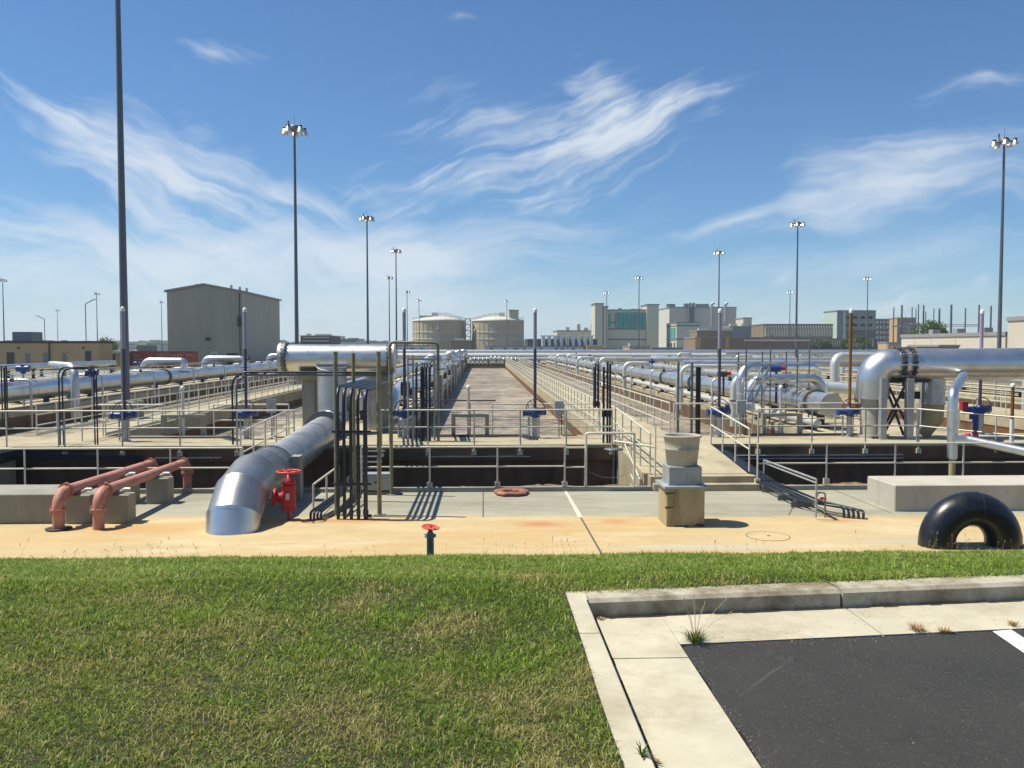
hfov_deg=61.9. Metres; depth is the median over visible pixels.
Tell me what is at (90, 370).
conduit
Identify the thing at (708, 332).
brown plant
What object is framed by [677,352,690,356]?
crossover pipe
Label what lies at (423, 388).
conduit rack
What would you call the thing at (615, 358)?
crossover pipe
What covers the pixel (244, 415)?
slide gate actuator
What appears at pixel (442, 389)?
drop pipe
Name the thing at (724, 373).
valve actuator
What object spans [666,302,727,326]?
roof ducts
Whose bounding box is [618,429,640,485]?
handrail
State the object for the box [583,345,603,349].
tan shed
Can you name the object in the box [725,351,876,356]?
cross pipe
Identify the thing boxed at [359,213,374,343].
lighting mast
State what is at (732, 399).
crossover pipe
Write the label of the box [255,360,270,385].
drop pipe
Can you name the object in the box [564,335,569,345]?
filter cell
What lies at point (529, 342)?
dark plant
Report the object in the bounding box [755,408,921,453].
handrail
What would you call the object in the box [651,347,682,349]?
long shed
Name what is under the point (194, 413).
handrail
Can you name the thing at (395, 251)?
lighting mast
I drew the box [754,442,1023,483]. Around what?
handrail
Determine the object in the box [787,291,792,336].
lighting mast
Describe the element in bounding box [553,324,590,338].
office block
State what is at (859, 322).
window
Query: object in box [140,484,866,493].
channel kerb
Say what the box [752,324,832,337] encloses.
finned building
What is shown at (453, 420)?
portal frame
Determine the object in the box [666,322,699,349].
annex building
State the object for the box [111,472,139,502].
pipe support
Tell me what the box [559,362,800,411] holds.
pipeline
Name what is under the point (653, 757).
weed
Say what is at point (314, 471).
channel far side
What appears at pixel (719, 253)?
lighting mast
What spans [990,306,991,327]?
substation pole
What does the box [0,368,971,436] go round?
basin liquor
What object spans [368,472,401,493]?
junction box
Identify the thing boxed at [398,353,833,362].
cross pipe
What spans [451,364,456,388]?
support column
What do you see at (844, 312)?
window
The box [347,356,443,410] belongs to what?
pipeline
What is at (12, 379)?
drop pipe
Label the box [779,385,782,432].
vent post
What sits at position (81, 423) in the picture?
handrail
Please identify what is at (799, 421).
portal frame
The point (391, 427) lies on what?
conduit post
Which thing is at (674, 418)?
handrail
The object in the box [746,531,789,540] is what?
manhole cover
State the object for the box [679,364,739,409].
crossover pipe
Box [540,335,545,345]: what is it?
filter cell
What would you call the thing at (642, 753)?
weed
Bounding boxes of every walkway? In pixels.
[0,433,1023,448]
[34,363,414,436]
[505,363,667,434]
[619,364,1023,429]
[740,367,1010,390]
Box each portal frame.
[161,414,206,434]
[451,404,488,433]
[760,413,802,432]
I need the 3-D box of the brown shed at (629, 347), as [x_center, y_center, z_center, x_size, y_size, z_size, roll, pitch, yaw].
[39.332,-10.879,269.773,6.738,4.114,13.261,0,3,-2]
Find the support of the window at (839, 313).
in the green office
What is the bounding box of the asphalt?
[683,630,1023,767]
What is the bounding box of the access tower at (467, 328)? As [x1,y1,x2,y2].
[465,318,470,339]
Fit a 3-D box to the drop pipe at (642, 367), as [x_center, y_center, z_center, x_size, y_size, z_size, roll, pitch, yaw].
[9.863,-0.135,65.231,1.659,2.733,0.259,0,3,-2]
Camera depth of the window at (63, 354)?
109.99 m
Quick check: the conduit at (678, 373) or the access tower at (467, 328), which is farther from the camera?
the access tower at (467, 328)
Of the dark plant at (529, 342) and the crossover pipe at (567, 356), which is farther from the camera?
the dark plant at (529, 342)
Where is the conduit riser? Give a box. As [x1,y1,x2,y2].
[813,492,826,516]
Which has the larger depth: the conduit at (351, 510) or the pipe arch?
the conduit at (351, 510)
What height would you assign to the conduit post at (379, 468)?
3.685 m
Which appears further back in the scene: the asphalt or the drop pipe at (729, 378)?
the drop pipe at (729, 378)
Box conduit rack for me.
[388,325,439,440]
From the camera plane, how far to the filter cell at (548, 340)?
309.80 m
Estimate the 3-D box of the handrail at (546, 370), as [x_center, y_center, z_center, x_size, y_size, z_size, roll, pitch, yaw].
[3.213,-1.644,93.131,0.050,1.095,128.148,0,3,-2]
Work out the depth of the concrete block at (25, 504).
18.30 m
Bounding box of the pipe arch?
[918,491,1022,549]
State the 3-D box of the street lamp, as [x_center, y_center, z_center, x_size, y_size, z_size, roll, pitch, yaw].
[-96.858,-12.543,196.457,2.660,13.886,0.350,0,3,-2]
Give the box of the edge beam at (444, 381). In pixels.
[400,361,467,426]
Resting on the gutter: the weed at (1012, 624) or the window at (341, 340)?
the weed at (1012, 624)
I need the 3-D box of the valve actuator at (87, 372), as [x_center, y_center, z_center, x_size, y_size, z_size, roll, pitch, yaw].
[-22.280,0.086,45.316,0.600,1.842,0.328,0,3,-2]
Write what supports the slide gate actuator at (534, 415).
on the cross walkway at (112, 441)
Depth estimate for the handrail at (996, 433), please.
25.05 m
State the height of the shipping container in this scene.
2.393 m
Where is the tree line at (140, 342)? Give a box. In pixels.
[5,340,412,348]
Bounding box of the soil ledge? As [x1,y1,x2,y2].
[211,482,865,487]
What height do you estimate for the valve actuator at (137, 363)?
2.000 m
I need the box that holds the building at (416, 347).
[397,345,429,349]
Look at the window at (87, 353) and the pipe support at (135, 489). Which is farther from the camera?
the window at (87, 353)
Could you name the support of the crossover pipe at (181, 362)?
attached to the pipeline at (46, 389)
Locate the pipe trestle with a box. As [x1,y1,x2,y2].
[877,378,928,439]
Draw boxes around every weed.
[633,739,653,756]
[651,751,661,764]
[679,594,731,643]
[903,621,930,632]
[935,624,952,633]
[1005,619,1020,626]
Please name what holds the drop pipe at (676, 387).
attached to the pipeline at (791, 399)
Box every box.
[266,399,283,438]
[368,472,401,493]
[554,401,576,436]
[662,463,701,485]
[736,400,750,435]
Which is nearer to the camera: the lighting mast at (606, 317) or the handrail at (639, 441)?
the handrail at (639, 441)
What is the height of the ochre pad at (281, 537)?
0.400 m
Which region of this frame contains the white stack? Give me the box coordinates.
[735,317,751,336]
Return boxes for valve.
[272,469,300,519]
[962,430,977,436]
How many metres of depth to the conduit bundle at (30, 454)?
25.46 m
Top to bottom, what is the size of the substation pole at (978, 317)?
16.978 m
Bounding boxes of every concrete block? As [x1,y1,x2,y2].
[0,484,97,523]
[867,475,1023,511]
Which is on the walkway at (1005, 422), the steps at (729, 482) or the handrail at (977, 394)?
the handrail at (977, 394)
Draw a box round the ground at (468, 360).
[0,349,545,372]
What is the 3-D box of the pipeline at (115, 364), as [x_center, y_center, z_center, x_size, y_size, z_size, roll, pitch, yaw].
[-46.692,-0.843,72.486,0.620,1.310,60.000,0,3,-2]
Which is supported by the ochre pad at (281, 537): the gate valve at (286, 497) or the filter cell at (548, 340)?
the gate valve at (286, 497)
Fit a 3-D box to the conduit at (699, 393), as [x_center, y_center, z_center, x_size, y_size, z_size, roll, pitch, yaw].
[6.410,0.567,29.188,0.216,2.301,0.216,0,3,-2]
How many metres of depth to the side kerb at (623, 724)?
5.10 m
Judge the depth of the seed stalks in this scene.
15.26 m
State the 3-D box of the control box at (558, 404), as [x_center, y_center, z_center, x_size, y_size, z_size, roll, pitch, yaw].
[1.783,1.156,28.310,0.750,1.200,0.150,0,3,-2]
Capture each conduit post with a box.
[333,352,341,515]
[349,353,356,501]
[374,352,385,515]
[387,375,395,495]
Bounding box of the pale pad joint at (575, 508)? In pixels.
[564,491,582,516]
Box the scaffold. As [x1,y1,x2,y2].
[738,334,810,423]
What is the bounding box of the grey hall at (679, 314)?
[659,307,736,346]
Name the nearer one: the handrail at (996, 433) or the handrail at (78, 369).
the handrail at (996, 433)
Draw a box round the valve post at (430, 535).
[422,524,438,555]
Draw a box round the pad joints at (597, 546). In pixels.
[322,490,889,553]
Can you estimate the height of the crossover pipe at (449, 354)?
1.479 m
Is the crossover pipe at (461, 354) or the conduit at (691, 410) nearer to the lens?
the conduit at (691, 410)
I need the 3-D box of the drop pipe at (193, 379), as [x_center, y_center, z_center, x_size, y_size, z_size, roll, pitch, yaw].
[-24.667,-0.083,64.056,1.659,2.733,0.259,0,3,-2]
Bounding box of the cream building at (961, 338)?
[900,328,1007,347]
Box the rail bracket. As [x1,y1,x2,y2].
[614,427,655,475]
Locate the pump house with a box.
[451,338,472,349]
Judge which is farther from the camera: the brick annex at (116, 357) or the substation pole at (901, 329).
the substation pole at (901, 329)
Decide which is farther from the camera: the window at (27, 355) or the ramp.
the window at (27, 355)
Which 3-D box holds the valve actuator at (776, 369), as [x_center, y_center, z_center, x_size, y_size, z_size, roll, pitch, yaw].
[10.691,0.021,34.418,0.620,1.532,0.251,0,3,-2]
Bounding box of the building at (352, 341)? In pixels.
[341,336,364,343]
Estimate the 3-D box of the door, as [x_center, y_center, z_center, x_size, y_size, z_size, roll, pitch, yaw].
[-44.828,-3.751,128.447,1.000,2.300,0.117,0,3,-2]
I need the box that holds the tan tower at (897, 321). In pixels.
[889,317,914,341]
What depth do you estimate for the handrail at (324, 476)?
19.72 m
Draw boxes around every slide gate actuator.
[110,306,137,441]
[234,308,257,438]
[393,308,414,438]
[523,308,545,437]
[706,308,730,437]
[836,308,860,436]
[973,309,991,434]
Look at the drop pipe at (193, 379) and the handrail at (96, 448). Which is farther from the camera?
the drop pipe at (193, 379)
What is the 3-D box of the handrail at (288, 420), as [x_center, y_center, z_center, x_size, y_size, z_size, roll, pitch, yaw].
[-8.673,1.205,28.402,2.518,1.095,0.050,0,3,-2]
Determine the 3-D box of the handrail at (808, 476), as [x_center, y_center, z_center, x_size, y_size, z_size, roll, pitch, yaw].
[6.756,2.484,20.946,0.050,1.035,4.509,0,3,2]
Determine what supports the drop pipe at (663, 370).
attached to the pipeline at (791, 399)
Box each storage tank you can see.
[412,312,464,349]
[472,310,523,349]
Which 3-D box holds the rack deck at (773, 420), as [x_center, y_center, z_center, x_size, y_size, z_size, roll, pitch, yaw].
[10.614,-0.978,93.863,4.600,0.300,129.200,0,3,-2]
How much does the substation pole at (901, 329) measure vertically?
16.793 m
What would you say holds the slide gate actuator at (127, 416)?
on the cross walkway at (112, 441)
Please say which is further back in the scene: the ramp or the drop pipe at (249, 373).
the drop pipe at (249, 373)
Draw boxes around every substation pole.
[892,307,893,348]
[900,305,902,345]
[911,307,912,333]
[950,305,952,332]
[964,308,965,332]
[978,305,979,331]
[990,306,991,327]
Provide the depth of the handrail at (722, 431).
24.65 m
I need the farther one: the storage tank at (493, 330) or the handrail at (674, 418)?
the storage tank at (493, 330)
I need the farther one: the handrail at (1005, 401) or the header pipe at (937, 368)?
the handrail at (1005, 401)
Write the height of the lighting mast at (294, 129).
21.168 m
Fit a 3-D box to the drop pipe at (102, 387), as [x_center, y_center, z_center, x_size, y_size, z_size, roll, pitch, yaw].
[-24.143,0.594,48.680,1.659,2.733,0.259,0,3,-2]
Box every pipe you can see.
[0,375,32,429]
[45,458,158,531]
[48,361,79,418]
[79,370,103,409]
[90,457,193,529]
[130,367,155,406]
[140,358,189,371]
[173,367,194,399]
[200,356,248,381]
[205,367,346,535]
[208,364,225,393]
[233,363,250,386]
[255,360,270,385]
[265,353,293,373]
[276,342,396,431]
[363,371,376,429]
[393,381,415,434]
[393,382,411,429]
[395,374,428,406]
[398,350,879,361]
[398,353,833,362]
[410,370,436,415]
[419,371,442,405]
[423,353,444,374]
[431,367,447,398]
[443,351,457,363]
[444,362,454,388]
[444,365,451,393]
[455,350,463,359]
[462,349,467,356]
[472,357,671,367]
[555,354,569,369]
[565,354,591,372]
[576,356,594,376]
[583,360,595,381]
[592,361,606,384]
[596,357,831,373]
[599,357,636,383]
[602,362,618,381]
[615,362,633,392]
[622,361,650,391]
[630,364,650,398]
[650,367,673,405]
[675,372,702,414]
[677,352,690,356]
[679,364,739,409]
[682,360,862,387]
[711,374,733,406]
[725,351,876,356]
[729,372,780,426]
[734,354,752,371]
[736,363,822,426]
[738,394,746,425]
[746,374,826,409]
[762,383,801,412]
[830,352,874,395]
[840,367,845,382]
[855,346,1023,438]
[947,372,1023,475]
[994,380,996,406]
[1021,380,1023,409]
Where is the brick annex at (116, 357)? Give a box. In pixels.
[113,351,130,368]
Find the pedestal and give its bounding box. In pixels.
[655,479,708,526]
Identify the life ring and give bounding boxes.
[494,488,529,495]
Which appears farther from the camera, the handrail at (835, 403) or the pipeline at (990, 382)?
the pipeline at (990, 382)
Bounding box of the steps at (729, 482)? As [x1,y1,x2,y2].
[647,474,759,490]
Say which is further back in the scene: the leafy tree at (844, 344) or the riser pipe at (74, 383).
the leafy tree at (844, 344)
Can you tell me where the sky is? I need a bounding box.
[0,0,1023,377]
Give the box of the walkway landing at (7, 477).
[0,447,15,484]
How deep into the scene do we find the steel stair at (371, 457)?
24.67 m
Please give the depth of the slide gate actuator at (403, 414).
27.76 m
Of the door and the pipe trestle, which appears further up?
the door
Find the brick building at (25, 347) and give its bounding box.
[0,332,113,369]
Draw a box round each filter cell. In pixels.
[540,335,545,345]
[546,335,551,345]
[552,335,557,345]
[558,335,563,345]
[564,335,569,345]
[571,335,575,345]
[576,335,581,345]
[582,335,587,344]
[588,335,593,344]
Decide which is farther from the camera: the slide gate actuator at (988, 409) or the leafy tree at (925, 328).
the leafy tree at (925, 328)
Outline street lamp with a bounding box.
[85,299,96,340]
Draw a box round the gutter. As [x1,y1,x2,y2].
[596,601,1023,767]
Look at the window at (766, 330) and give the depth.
404.00 m
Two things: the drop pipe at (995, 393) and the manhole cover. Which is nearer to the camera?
the manhole cover
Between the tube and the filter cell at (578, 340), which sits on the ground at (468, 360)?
the filter cell at (578, 340)
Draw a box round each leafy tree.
[99,337,119,350]
[811,339,832,349]
[838,335,871,349]
[908,319,948,333]
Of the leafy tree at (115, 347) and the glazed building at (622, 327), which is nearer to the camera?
the leafy tree at (115, 347)
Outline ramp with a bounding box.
[616,444,747,485]
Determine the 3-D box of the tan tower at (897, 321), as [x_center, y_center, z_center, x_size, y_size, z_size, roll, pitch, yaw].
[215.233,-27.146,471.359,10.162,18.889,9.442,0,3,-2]
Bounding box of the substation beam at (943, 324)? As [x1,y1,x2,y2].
[891,323,977,333]
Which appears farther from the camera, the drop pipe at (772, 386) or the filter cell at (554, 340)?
the filter cell at (554, 340)
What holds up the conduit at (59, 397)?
on the cross walkway at (112, 441)
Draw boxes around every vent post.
[180,386,184,434]
[466,385,470,433]
[601,383,602,435]
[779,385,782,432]
[1009,383,1015,444]
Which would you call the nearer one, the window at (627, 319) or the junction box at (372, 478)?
the junction box at (372, 478)
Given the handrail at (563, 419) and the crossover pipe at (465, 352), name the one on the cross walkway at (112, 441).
the handrail at (563, 419)
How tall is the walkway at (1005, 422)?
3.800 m
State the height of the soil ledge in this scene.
0.311 m
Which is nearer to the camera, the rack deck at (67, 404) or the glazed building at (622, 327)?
the rack deck at (67, 404)
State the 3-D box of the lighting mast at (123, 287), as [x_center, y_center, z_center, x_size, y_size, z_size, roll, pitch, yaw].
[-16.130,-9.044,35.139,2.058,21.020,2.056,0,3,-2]
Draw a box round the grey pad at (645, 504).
[136,490,1023,517]
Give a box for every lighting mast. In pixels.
[0,276,7,340]
[55,310,59,339]
[93,293,99,340]
[108,0,143,419]
[159,301,163,350]
[281,119,307,384]
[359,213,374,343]
[385,275,392,341]
[390,247,401,363]
[404,290,409,349]
[603,292,609,349]
[635,275,642,349]
[713,249,724,356]
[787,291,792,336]
[790,219,805,356]
[863,277,871,349]
[990,128,1018,347]
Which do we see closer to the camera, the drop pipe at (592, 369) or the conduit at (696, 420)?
the conduit at (696, 420)
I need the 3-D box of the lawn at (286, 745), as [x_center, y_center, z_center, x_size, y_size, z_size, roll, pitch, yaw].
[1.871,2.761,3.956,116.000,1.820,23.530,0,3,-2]
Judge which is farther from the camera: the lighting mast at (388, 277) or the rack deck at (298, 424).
the lighting mast at (388, 277)
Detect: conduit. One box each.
[0,365,8,432]
[3,367,6,432]
[58,366,98,444]
[61,368,95,444]
[231,371,387,444]
[235,374,387,444]
[335,379,366,519]
[342,380,373,519]
[349,381,375,519]
[356,381,385,518]
[362,381,388,519]
[593,363,596,407]
[596,361,599,407]
[602,367,605,442]
[605,362,608,442]
[609,364,610,442]
[676,362,679,432]
[690,363,692,432]
[694,367,697,433]
[698,367,701,433]
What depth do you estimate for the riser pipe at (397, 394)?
30.93 m
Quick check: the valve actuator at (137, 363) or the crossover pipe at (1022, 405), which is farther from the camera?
the valve actuator at (137, 363)
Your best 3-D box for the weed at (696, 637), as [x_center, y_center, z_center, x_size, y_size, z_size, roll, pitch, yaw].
[1.423,1.737,6.346,0.418,0.374,0.289,0,3,-2]
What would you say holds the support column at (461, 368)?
on the basin liquor
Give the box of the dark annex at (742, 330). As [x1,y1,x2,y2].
[724,324,750,336]
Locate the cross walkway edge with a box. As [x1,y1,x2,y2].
[15,446,1023,462]
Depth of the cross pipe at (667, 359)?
90.54 m
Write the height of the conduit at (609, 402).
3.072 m
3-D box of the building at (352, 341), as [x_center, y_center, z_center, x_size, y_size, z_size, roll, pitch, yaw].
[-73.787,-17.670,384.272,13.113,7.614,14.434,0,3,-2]
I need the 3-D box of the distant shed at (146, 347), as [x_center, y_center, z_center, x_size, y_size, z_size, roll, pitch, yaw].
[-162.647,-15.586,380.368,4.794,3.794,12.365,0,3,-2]
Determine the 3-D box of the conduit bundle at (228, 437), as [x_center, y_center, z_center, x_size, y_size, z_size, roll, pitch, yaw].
[-10.451,1.728,27.830,4.121,0.058,1.061,1,3,13]
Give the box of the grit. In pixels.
[639,605,1021,767]
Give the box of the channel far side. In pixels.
[16,458,1023,488]
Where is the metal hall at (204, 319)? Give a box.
[164,283,281,366]
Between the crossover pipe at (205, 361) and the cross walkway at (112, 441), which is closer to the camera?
the cross walkway at (112, 441)
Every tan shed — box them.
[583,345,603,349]
[877,342,899,349]
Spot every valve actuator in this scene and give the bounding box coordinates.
[15,365,30,405]
[85,368,98,400]
[133,360,140,369]
[717,371,730,394]
[769,366,784,403]
[959,401,984,437]
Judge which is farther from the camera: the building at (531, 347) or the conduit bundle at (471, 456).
the building at (531, 347)
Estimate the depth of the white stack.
372.97 m
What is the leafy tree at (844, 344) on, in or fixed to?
on the ground at (468, 360)
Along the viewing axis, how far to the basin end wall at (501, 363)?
158.02 m
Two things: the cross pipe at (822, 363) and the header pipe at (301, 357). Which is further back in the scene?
the cross pipe at (822, 363)
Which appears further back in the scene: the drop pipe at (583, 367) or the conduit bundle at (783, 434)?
the drop pipe at (583, 367)
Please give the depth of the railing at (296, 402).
42.70 m
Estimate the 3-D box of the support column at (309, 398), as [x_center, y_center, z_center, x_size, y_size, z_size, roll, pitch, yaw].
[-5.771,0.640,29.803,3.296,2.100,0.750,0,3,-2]
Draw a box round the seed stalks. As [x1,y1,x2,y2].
[4,530,1023,558]
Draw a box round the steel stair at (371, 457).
[356,450,384,486]
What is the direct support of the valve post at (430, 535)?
on the ochre pad at (281, 537)
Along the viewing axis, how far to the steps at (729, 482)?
22.72 m
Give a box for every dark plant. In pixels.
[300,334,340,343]
[526,339,597,345]
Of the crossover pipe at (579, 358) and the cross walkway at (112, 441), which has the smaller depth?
the cross walkway at (112, 441)
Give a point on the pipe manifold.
(487, 361)
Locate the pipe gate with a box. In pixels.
[585,432,635,486]
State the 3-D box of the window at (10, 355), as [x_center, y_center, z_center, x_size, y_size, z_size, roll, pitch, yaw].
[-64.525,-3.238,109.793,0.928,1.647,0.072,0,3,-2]
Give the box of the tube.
[402,400,495,400]
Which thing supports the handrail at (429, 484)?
on the channel kerb at (529, 488)
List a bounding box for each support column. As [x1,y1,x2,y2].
[297,372,392,425]
[435,374,441,412]
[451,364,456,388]
[459,360,462,377]
[464,357,467,370]
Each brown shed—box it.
[622,343,650,349]
[683,337,810,349]
[908,345,959,348]
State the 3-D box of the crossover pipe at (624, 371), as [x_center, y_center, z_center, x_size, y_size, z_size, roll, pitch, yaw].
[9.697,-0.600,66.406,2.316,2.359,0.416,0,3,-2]
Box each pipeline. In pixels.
[0,360,114,378]
[0,361,116,378]
[0,362,277,403]
[10,361,276,402]
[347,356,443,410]
[359,368,431,419]
[395,357,463,406]
[546,360,821,429]
[548,356,842,427]
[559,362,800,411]
[570,356,859,419]
[651,355,1021,397]
[752,355,793,356]
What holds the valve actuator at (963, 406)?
on the cross walkway at (112, 441)
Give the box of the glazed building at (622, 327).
[591,303,659,349]
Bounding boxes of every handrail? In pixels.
[0,410,294,455]
[0,447,242,484]
[2,362,200,381]
[2,362,220,378]
[35,357,399,435]
[57,404,103,446]
[95,404,162,435]
[104,357,411,435]
[213,404,289,436]
[240,411,287,456]
[312,469,333,515]
[360,446,567,487]
[381,409,614,455]
[492,403,600,434]
[505,357,601,431]
[517,357,670,432]
[566,447,584,486]
[605,402,650,474]
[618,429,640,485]
[656,362,1023,413]
[658,362,1023,407]
[666,362,1021,392]
[673,403,752,434]
[710,406,750,471]
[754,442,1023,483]
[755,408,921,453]
[763,459,817,517]
[798,402,859,432]
[916,408,1023,452]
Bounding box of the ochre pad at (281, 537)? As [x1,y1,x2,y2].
[0,518,1023,586]
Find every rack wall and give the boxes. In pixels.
[0,377,286,434]
[409,367,464,434]
[545,364,782,433]
[890,391,1020,409]
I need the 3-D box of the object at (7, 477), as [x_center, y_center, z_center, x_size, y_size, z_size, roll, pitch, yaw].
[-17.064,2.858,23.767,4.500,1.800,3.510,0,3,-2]
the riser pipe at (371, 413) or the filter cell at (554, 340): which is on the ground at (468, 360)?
the filter cell at (554, 340)
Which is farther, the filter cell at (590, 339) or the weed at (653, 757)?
the filter cell at (590, 339)
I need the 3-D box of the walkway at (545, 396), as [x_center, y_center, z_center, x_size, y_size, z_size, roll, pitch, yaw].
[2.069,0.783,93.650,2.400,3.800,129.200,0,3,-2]
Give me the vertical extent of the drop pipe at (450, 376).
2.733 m
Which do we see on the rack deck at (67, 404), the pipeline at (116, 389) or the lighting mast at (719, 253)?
the pipeline at (116, 389)
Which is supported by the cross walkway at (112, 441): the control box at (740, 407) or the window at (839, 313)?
the control box at (740, 407)
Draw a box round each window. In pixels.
[7,352,13,363]
[25,353,29,363]
[43,353,48,362]
[62,353,66,361]
[85,351,90,360]
[341,340,356,341]
[608,314,610,327]
[615,312,645,327]
[696,337,700,347]
[725,337,728,349]
[766,330,831,335]
[837,311,842,337]
[842,311,845,335]
[846,311,875,328]
[846,330,875,337]
[897,318,914,341]
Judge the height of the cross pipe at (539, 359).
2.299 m
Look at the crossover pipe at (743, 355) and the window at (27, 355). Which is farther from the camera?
the window at (27, 355)
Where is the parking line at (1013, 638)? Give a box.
[993,630,1023,652]
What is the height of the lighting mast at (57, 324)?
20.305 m
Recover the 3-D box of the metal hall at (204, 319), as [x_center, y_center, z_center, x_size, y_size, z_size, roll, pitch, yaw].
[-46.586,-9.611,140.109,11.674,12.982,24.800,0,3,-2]
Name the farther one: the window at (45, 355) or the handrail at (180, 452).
the window at (45, 355)
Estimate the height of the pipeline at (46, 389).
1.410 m
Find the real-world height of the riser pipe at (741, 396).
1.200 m
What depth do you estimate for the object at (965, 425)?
40.59 m
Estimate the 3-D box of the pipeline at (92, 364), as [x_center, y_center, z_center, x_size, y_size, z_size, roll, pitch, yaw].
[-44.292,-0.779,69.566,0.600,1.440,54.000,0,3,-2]
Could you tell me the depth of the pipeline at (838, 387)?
44.07 m
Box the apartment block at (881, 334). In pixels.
[875,319,888,349]
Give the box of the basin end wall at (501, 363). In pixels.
[402,362,670,367]
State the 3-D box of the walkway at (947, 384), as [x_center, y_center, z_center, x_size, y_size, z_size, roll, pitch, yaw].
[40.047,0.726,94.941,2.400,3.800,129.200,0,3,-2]
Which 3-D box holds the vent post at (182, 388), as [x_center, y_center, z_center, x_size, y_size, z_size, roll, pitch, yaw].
[-10.839,0.912,28.115,0.140,1.705,0.140,0,3,-2]
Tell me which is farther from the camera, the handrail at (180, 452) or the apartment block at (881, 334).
the apartment block at (881, 334)
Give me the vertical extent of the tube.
0.050 m
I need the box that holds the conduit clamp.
[328,430,371,517]
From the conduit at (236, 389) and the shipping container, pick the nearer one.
the conduit at (236, 389)
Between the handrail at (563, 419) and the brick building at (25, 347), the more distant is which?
the brick building at (25, 347)
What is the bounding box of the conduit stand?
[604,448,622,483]
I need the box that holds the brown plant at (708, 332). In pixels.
[689,327,732,336]
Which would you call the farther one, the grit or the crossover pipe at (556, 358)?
the crossover pipe at (556, 358)
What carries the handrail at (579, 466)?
on the channel kerb at (529, 488)
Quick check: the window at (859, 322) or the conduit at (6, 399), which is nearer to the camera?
the conduit at (6, 399)
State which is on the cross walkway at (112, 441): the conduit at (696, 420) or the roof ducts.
the conduit at (696, 420)
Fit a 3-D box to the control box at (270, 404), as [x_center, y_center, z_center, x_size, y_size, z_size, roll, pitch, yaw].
[-7.579,1.134,27.690,0.750,1.300,0.150,0,3,-2]
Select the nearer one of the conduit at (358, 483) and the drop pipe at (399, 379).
the conduit at (358, 483)
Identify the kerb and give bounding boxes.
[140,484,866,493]
[565,591,654,767]
[584,574,1023,617]
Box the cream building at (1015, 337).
[1006,316,1023,347]
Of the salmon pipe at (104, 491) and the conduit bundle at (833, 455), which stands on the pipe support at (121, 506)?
the salmon pipe at (104, 491)
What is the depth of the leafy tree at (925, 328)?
202.13 m
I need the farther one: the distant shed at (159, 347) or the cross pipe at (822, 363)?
the distant shed at (159, 347)
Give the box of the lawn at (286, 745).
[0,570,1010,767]
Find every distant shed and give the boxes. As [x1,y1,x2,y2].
[112,343,134,350]
[136,345,157,350]
[148,343,167,350]
[365,341,388,343]
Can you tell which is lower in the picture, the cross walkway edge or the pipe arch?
the pipe arch
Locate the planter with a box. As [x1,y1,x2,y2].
[662,433,701,466]
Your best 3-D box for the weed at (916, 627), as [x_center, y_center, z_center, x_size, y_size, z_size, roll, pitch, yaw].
[3.135,1.876,6.602,0.200,0.071,0.197,0,3,-2]
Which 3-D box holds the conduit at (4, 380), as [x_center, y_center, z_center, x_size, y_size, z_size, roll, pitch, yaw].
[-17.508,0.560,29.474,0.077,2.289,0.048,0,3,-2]
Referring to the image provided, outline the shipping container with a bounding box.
[130,351,198,367]
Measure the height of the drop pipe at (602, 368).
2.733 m
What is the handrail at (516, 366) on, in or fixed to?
on the walkway at (545, 396)
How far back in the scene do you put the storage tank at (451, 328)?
344.98 m
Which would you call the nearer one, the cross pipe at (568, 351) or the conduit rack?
the conduit rack
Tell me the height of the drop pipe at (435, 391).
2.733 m
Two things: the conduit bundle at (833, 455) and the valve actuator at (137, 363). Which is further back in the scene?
the valve actuator at (137, 363)
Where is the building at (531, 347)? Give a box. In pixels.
[486,346,582,349]
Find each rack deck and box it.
[0,371,120,378]
[0,373,291,418]
[260,365,464,435]
[545,363,946,433]
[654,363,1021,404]
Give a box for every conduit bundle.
[0,446,142,464]
[128,435,239,440]
[155,457,220,458]
[309,464,360,520]
[400,434,537,439]
[427,456,530,457]
[715,446,864,519]
[737,454,902,458]
[750,433,877,438]
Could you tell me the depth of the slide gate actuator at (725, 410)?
28.11 m
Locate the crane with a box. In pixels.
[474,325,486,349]
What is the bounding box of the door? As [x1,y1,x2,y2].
[211,351,217,364]
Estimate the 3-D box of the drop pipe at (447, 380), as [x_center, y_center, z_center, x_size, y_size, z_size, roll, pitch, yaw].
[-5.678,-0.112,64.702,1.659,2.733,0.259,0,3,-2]
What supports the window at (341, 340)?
in the building at (352, 341)
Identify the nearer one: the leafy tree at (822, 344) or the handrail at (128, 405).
the handrail at (128, 405)
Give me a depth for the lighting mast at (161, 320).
319.86 m
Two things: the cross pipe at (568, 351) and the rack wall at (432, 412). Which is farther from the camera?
the cross pipe at (568, 351)
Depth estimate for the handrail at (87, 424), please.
37.97 m
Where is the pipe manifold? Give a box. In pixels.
[467,356,525,365]
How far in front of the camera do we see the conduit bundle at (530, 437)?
28.16 m
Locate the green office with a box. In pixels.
[823,310,875,337]
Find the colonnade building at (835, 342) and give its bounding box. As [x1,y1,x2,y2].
[810,338,877,349]
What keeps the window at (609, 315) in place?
in the glazed building at (622, 327)

